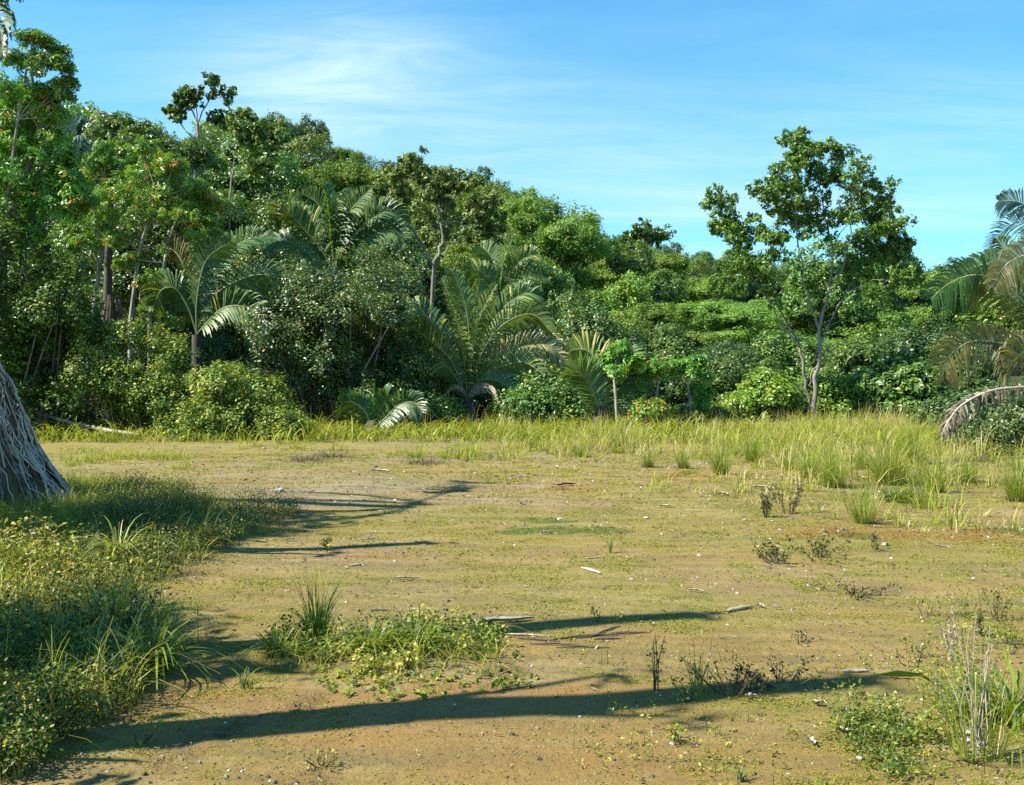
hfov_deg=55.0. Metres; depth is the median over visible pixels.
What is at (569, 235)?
forest tree
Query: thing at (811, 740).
dry husk
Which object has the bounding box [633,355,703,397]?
sapling
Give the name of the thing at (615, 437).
grass tuft
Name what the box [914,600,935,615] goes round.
herb
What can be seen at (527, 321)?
tree thicket
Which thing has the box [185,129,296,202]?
forest tree
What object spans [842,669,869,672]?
stick
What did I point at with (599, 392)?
fan palm
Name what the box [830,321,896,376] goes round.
shrub
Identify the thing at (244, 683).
broad grass clump
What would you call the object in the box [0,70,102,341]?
broadleaf tree
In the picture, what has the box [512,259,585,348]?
forest tree
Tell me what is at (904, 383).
shrub
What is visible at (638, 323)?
shrub
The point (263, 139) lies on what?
sparse tree
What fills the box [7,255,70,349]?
forest tree
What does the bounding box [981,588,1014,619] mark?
herb
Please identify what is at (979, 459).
dead brush
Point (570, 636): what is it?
frond stick
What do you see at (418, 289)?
vine mound
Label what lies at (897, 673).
long blade
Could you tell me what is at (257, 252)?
tree thicket
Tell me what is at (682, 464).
grass tuft
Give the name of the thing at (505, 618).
palm spathe
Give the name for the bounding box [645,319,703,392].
shrub
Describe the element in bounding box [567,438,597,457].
grass tuft
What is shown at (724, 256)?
forest tree
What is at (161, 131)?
forest tree
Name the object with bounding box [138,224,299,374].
feather palm
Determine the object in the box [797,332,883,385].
shrub
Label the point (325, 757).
herb
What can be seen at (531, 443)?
grass tuft
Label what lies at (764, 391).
shrub
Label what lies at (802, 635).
herb
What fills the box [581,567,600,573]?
stick
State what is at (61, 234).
forest tree
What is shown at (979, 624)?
herb
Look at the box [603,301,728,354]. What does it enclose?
forest tree
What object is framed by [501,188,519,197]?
forest tree
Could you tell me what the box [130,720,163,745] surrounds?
herb
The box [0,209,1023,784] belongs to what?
ground
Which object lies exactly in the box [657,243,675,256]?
forest tree
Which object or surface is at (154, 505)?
weeds
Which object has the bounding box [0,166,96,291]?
forest tree
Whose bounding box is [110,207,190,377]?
sapling
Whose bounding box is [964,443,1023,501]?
grass tuft
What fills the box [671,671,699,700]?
herb
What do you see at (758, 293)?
forest tree
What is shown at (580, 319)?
vine covered tree
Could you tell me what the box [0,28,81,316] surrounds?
tree
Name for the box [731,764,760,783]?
broad grass clump
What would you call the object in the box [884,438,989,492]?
grass tuft
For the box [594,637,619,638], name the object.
frond stick
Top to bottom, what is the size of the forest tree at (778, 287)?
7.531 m
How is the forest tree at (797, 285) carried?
on the ground at (560, 769)
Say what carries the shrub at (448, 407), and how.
on the ground at (560, 769)
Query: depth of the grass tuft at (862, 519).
10.33 m
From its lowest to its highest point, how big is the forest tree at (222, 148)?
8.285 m
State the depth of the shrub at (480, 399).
30.85 m
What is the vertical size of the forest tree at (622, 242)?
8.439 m
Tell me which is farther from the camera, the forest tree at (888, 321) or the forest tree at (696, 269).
the forest tree at (696, 269)
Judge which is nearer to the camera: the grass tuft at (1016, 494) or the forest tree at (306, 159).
the grass tuft at (1016, 494)
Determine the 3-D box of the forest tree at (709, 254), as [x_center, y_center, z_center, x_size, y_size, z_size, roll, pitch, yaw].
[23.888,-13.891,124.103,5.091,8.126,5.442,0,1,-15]
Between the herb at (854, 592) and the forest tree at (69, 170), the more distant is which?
the forest tree at (69, 170)
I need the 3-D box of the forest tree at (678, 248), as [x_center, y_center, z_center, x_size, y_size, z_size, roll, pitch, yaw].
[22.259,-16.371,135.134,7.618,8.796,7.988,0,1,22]
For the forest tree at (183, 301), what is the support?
on the ground at (560, 769)
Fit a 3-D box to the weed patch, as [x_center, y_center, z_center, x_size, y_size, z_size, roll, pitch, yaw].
[-0.721,1.391,5.560,1.887,0.226,1.714,0,1,0]
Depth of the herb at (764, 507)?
10.72 m
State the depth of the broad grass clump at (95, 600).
5.88 m
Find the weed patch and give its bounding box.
[223,597,540,700]
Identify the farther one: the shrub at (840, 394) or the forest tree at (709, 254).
the forest tree at (709, 254)
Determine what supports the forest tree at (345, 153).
on the ground at (560, 769)
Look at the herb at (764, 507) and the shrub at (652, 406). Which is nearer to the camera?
the herb at (764, 507)
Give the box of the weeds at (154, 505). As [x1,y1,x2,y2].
[0,460,307,784]
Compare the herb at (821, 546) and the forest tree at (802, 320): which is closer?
the herb at (821, 546)
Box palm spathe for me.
[473,615,534,622]
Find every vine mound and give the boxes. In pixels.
[234,241,446,424]
[347,254,432,379]
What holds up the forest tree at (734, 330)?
on the ground at (560, 769)
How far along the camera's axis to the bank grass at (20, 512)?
10.33 m
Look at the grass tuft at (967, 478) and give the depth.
14.17 m
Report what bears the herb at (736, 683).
on the ground at (560, 769)
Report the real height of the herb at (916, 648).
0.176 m
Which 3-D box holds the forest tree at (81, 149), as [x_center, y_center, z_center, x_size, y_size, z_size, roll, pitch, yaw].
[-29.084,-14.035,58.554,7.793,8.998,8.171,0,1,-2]
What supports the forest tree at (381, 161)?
on the ground at (560, 769)
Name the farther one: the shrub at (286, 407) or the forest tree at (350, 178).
the forest tree at (350, 178)
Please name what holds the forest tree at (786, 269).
on the ground at (560, 769)
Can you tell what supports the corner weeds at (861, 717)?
on the ground at (560, 769)
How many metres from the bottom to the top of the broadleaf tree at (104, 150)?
9.623 m
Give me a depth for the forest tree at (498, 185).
78.33 m
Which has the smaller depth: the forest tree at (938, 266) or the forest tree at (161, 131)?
the forest tree at (161, 131)
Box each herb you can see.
[54,584,159,641]
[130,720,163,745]
[299,747,337,771]
[319,532,333,549]
[588,603,624,621]
[645,630,670,690]
[665,720,686,744]
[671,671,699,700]
[680,657,760,697]
[726,650,825,690]
[730,667,767,693]
[751,539,797,564]
[759,487,777,517]
[767,475,805,514]
[786,530,850,559]
[790,628,810,643]
[803,575,901,599]
[869,532,881,550]
[884,693,906,725]
[891,632,930,669]
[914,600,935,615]
[967,604,984,635]
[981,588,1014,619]
[991,619,1015,644]
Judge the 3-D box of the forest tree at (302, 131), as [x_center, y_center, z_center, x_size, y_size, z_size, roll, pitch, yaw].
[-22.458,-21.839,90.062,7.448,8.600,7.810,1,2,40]
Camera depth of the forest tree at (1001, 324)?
74.20 m
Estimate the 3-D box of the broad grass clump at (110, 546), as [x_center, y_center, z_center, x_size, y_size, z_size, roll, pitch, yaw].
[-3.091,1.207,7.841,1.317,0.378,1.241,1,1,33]
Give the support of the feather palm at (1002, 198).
on the ground at (560, 769)
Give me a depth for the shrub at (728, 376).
35.31 m
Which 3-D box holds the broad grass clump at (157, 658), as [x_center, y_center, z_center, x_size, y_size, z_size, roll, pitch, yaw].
[-1.977,1.363,5.264,1.316,0.322,1.218,1,2,41]
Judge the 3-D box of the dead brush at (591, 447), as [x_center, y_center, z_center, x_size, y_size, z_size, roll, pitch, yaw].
[1.492,1.142,20.142,1.076,0.205,1.177,0,1,0]
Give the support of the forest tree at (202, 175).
on the ground at (560, 769)
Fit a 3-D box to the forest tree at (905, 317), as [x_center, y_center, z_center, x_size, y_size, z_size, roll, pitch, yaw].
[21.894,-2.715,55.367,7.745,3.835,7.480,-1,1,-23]
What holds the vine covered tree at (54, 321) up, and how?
on the ground at (560, 769)
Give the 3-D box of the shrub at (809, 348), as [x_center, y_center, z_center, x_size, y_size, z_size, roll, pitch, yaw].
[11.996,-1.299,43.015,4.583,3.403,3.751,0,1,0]
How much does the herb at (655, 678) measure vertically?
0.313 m
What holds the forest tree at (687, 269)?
on the ground at (560, 769)
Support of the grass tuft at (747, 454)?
on the ground at (560, 769)
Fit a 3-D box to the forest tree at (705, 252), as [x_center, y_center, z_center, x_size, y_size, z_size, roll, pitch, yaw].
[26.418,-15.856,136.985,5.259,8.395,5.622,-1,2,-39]
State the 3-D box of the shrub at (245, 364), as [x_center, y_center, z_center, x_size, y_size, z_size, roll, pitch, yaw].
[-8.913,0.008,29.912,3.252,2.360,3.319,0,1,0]
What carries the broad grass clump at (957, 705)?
on the ground at (560, 769)
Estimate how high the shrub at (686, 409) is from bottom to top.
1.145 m
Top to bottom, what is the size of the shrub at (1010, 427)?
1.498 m
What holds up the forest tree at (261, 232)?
on the ground at (560, 769)
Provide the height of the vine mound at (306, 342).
5.471 m
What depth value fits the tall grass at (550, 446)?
19.22 m
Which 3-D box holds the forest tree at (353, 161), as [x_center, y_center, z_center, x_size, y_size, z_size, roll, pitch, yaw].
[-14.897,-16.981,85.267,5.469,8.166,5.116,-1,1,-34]
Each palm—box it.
[0,0,79,509]
[54,111,98,309]
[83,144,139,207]
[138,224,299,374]
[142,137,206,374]
[263,182,413,354]
[332,380,430,435]
[390,267,571,423]
[460,231,547,374]
[556,328,653,426]
[923,234,1023,401]
[982,187,1023,261]
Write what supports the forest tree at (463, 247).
on the ground at (560, 769)
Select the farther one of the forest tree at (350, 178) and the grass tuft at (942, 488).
the forest tree at (350, 178)
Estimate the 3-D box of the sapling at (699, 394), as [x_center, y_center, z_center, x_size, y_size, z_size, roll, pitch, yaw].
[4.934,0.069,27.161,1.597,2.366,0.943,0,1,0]
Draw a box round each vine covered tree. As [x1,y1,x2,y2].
[0,199,125,435]
[538,285,653,409]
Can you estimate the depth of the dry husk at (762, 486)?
13.40 m
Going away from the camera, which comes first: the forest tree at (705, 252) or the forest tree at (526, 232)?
the forest tree at (526, 232)
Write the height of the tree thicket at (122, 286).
8.482 m
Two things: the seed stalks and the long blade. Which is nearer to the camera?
the seed stalks
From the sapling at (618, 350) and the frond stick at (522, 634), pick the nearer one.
the frond stick at (522, 634)
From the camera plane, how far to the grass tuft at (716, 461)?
15.29 m
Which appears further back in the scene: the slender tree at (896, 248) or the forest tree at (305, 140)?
the forest tree at (305, 140)
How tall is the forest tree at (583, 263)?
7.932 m
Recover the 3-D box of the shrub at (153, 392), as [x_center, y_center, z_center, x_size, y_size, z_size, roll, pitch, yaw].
[-9.522,-0.322,25.197,4.243,3.419,3.782,0,1,0]
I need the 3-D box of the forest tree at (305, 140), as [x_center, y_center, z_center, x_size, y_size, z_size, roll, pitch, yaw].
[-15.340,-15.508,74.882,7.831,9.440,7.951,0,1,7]
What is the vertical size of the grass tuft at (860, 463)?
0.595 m
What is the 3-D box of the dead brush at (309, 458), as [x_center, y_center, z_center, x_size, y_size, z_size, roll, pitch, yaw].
[-3.681,1.157,17.398,1.159,0.238,1.318,0,1,0]
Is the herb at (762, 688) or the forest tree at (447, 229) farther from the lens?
the forest tree at (447, 229)
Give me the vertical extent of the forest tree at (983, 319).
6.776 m
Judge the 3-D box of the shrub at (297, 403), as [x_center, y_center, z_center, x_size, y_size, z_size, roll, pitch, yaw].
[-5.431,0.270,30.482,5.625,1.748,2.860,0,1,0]
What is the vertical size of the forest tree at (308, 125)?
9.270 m
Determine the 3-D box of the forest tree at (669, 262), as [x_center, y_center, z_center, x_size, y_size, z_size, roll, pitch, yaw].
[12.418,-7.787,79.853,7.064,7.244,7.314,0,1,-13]
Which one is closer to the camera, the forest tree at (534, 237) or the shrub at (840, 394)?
the shrub at (840, 394)
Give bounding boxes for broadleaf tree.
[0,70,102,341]
[51,137,158,415]
[80,108,230,369]
[88,135,233,421]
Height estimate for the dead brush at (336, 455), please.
0.226 m
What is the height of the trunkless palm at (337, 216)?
8.286 m
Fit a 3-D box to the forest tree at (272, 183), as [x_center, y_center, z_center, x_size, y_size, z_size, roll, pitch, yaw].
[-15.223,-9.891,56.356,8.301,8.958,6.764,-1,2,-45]
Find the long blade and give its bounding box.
[876,670,944,689]
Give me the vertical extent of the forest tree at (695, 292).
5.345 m
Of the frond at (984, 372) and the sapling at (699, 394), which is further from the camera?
the frond at (984, 372)
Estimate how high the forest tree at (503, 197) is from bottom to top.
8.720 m
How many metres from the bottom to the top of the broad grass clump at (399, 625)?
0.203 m
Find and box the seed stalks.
[888,605,1023,761]
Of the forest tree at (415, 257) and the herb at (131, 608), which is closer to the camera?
the herb at (131, 608)
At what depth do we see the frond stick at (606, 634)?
5.92 m
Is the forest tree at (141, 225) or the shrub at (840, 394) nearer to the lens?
the shrub at (840, 394)
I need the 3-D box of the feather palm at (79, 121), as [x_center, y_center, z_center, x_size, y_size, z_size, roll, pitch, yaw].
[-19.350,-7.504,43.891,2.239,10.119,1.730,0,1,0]
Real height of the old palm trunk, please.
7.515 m
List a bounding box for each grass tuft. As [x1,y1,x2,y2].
[519,425,537,447]
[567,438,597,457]
[603,425,637,447]
[634,442,677,467]
[664,441,697,468]
[676,433,748,474]
[730,421,787,462]
[765,445,803,469]
[784,426,891,487]
[786,438,846,478]
[825,412,971,485]
[826,474,918,523]
[846,437,877,468]
[884,418,955,463]
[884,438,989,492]
[937,445,1004,482]
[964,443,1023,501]
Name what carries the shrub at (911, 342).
on the ground at (560, 769)
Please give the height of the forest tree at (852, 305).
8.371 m
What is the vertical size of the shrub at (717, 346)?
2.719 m
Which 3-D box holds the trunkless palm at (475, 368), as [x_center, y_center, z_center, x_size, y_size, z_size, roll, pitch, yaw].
[-0.921,-1.171,28.164,5.510,4.787,2.711,0,1,0]
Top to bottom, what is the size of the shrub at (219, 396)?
2.218 m
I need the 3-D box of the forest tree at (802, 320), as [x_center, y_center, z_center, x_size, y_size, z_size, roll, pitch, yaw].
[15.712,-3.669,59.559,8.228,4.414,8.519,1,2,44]
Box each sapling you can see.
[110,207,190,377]
[591,337,646,423]
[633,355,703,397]
[666,353,718,414]
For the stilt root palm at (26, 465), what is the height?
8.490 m
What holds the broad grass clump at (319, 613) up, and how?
on the ground at (560, 769)
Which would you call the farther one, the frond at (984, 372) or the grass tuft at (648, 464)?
the frond at (984, 372)
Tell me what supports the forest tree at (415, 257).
on the ground at (560, 769)
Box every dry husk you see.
[395,576,423,578]
[745,692,756,696]
[753,485,774,488]
[807,736,815,743]
[812,699,827,703]
[837,725,852,731]
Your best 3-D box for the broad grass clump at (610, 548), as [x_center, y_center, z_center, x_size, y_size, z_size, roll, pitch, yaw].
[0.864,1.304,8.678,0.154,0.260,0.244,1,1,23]
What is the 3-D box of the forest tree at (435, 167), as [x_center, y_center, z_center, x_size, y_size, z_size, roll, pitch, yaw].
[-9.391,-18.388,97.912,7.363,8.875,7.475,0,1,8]
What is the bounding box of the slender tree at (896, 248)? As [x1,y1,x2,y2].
[698,125,926,418]
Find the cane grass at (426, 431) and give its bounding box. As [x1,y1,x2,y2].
[32,409,964,450]
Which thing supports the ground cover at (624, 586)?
on the ground at (560, 769)
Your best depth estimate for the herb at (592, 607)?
6.23 m
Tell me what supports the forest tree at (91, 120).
on the ground at (560, 769)
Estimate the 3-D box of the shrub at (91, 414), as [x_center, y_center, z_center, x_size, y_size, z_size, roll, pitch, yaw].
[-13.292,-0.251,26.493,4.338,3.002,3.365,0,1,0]
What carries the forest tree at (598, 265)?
on the ground at (560, 769)
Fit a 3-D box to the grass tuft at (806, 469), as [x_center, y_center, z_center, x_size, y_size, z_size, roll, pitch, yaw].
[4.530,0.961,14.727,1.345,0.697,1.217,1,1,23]
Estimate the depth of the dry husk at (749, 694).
4.84 m
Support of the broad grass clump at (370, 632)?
on the ground at (560, 769)
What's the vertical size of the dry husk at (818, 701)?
0.024 m
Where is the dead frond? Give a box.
[939,383,1023,438]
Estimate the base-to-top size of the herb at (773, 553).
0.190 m
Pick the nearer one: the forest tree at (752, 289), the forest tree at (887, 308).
the forest tree at (887, 308)
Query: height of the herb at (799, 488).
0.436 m
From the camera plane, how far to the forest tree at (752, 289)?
81.03 m
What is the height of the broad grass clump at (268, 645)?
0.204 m
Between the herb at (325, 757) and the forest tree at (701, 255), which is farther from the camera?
the forest tree at (701, 255)
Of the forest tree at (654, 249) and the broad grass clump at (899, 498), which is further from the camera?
the forest tree at (654, 249)
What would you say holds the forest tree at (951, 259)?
on the ground at (560, 769)
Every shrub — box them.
[6,354,104,430]
[49,313,211,434]
[153,359,317,440]
[182,354,268,397]
[247,399,304,434]
[267,389,327,418]
[382,388,472,427]
[432,362,515,418]
[486,367,594,426]
[591,398,741,428]
[601,301,666,399]
[620,396,675,431]
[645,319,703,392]
[648,346,796,406]
[696,336,770,390]
[719,366,828,421]
[743,327,830,383]
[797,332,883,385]
[797,365,881,418]
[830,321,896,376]
[853,351,956,422]
[866,321,941,367]
[890,318,969,371]
[911,369,1023,427]
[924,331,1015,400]
[935,397,1023,455]
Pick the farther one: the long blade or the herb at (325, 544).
the herb at (325, 544)
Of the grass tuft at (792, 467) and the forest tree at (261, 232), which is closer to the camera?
the grass tuft at (792, 467)
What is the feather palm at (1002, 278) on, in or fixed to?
on the ground at (560, 769)
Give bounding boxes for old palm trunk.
[96,204,127,415]
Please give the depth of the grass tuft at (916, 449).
16.84 m
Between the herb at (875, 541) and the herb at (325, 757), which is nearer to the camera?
the herb at (325, 757)
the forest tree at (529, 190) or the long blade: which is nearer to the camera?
the long blade
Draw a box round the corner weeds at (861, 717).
[558,561,1023,784]
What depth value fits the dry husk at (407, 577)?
7.58 m
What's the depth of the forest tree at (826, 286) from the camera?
70.17 m
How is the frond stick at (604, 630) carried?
on the ground at (560, 769)
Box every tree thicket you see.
[57,178,243,394]
[202,194,329,362]
[428,277,563,381]
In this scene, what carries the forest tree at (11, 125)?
on the ground at (560, 769)
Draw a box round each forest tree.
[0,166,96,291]
[2,103,62,175]
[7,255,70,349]
[13,126,89,153]
[18,144,133,235]
[26,206,83,303]
[40,211,150,310]
[64,100,135,150]
[80,112,156,152]
[99,167,216,245]
[120,192,199,313]
[141,120,193,156]
[147,235,238,329]
[165,184,264,273]
[180,119,246,143]
[181,148,323,232]
[185,126,223,145]
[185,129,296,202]
[195,127,228,154]
[213,133,251,204]
[219,219,308,294]
[251,188,348,282]
[260,139,343,196]
[264,109,308,135]
[267,113,324,155]
[267,158,413,271]
[279,130,360,191]
[292,113,329,147]
[298,238,401,299]
[316,188,440,270]
[326,156,366,192]
[330,145,380,169]
[358,226,462,353]
[362,176,468,258]
[374,152,410,180]
[376,162,408,179]
[409,164,443,183]
[410,186,516,320]
[411,185,525,249]
[437,236,543,314]
[452,179,512,222]
[470,165,510,192]
[491,192,623,328]
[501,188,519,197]
[506,195,544,237]
[508,232,581,272]
[511,186,541,200]
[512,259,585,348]
[545,267,666,303]
[559,270,657,338]
[577,248,627,301]
[580,259,591,267]
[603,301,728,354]
[604,239,689,307]
[615,235,628,252]
[626,246,678,274]
[637,253,694,292]
[647,251,713,319]
[650,299,778,345]
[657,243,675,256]
[662,279,789,322]
[664,242,697,258]
[670,305,843,352]
[676,258,711,297]
[686,252,713,285]
[688,251,714,281]
[694,250,715,261]
[703,259,776,302]
[708,261,758,303]
[719,247,733,262]
[745,295,828,358]
[748,262,804,313]
[772,257,794,273]
[774,236,899,359]
[777,264,793,279]
[782,273,827,312]
[788,297,918,347]
[789,275,903,322]
[816,310,985,352]
[860,269,990,338]
[865,240,932,328]
[898,255,974,330]
[930,264,946,272]
[953,269,1023,368]
[988,260,1021,349]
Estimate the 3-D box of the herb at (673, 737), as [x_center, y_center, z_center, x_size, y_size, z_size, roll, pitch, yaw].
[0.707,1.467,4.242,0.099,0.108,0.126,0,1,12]
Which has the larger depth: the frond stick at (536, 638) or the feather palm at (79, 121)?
the feather palm at (79, 121)
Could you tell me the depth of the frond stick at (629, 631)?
5.98 m
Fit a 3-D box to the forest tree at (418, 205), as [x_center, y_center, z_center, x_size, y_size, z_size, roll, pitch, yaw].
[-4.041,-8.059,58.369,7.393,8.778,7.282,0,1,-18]
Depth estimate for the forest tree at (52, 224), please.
42.39 m
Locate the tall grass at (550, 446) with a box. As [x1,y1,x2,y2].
[31,395,1023,535]
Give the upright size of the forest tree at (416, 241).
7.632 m
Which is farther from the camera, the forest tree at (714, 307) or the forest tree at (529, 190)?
the forest tree at (529, 190)
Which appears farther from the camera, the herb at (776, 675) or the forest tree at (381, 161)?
the forest tree at (381, 161)
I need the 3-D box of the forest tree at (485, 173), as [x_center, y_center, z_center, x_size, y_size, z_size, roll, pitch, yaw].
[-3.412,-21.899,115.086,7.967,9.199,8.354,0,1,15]
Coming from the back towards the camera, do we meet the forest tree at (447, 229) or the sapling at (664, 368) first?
the forest tree at (447, 229)
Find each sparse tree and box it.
[161,71,238,224]
[225,105,294,249]
[361,145,508,339]
[619,217,676,249]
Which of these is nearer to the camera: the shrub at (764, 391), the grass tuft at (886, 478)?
the grass tuft at (886, 478)
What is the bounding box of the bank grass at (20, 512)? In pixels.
[0,442,196,580]
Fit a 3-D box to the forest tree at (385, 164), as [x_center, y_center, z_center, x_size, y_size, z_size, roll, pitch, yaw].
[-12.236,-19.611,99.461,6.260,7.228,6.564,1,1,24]
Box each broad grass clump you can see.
[4,571,233,667]
[30,601,271,702]
[48,513,198,566]
[223,618,333,675]
[228,666,277,690]
[235,557,400,642]
[304,615,432,668]
[344,609,482,657]
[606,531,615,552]
[679,622,737,695]
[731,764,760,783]
[858,481,952,504]
[884,675,1006,727]
[916,648,1023,776]
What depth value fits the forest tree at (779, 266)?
140.83 m
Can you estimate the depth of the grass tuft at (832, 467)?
13.57 m
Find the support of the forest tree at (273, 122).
on the ground at (560, 769)
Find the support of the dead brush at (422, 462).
on the ground at (560, 769)
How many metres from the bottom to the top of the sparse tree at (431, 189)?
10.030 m
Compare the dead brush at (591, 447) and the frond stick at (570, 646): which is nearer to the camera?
the frond stick at (570, 646)
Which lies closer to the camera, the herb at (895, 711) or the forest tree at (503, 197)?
the herb at (895, 711)
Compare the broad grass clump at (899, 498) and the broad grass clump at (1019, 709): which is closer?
the broad grass clump at (1019, 709)
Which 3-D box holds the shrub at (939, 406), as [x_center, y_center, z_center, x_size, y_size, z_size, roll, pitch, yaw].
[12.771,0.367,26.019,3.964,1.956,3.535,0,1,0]
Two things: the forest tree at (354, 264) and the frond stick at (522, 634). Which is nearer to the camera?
the frond stick at (522, 634)
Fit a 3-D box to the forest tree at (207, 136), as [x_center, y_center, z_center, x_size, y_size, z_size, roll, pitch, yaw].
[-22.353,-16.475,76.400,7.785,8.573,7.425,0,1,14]
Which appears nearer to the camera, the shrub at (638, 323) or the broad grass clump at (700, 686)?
the broad grass clump at (700, 686)
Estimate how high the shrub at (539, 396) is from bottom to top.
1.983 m
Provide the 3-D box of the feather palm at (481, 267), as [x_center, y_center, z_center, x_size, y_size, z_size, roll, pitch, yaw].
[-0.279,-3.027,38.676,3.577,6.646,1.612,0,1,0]
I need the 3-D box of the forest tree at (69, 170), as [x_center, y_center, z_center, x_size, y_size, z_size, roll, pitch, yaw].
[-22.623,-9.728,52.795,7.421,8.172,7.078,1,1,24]
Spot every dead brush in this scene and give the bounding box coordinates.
[282,452,332,462]
[314,449,359,458]
[396,454,452,466]
[574,444,607,450]
[960,453,997,462]
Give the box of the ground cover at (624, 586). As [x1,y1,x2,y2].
[0,452,1023,784]
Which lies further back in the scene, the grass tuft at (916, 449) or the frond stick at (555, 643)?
the grass tuft at (916, 449)
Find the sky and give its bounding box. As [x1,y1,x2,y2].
[0,0,1023,270]
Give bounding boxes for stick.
[499,633,548,635]
[516,637,559,641]
[530,642,578,644]
[552,634,590,639]
[556,645,609,647]
[575,632,637,637]
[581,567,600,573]
[590,626,620,636]
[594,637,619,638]
[610,631,650,632]
[726,605,753,611]
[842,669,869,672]
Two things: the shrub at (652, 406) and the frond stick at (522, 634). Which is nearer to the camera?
the frond stick at (522, 634)
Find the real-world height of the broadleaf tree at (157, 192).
8.954 m
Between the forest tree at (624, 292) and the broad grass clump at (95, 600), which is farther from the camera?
the forest tree at (624, 292)
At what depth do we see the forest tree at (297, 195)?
50.43 m
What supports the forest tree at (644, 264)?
on the ground at (560, 769)
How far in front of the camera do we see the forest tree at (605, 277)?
68.60 m
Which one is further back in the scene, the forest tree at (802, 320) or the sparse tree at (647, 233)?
the sparse tree at (647, 233)
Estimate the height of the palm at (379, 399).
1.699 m
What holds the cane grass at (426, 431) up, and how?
on the ground at (560, 769)
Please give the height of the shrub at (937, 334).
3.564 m
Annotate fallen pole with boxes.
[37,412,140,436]
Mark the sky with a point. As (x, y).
(627, 110)
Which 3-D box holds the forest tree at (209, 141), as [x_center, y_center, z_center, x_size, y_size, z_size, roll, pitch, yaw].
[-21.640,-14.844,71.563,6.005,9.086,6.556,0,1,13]
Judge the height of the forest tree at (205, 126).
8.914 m
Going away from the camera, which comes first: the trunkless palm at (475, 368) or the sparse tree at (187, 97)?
the trunkless palm at (475, 368)
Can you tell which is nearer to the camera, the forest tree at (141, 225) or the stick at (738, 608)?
the stick at (738, 608)
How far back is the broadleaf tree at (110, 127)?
37.71 m
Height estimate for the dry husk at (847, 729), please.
0.023 m
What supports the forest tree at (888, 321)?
on the ground at (560, 769)
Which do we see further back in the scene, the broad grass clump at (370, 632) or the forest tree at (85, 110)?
the forest tree at (85, 110)
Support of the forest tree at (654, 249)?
on the ground at (560, 769)
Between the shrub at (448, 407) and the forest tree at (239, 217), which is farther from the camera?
the forest tree at (239, 217)

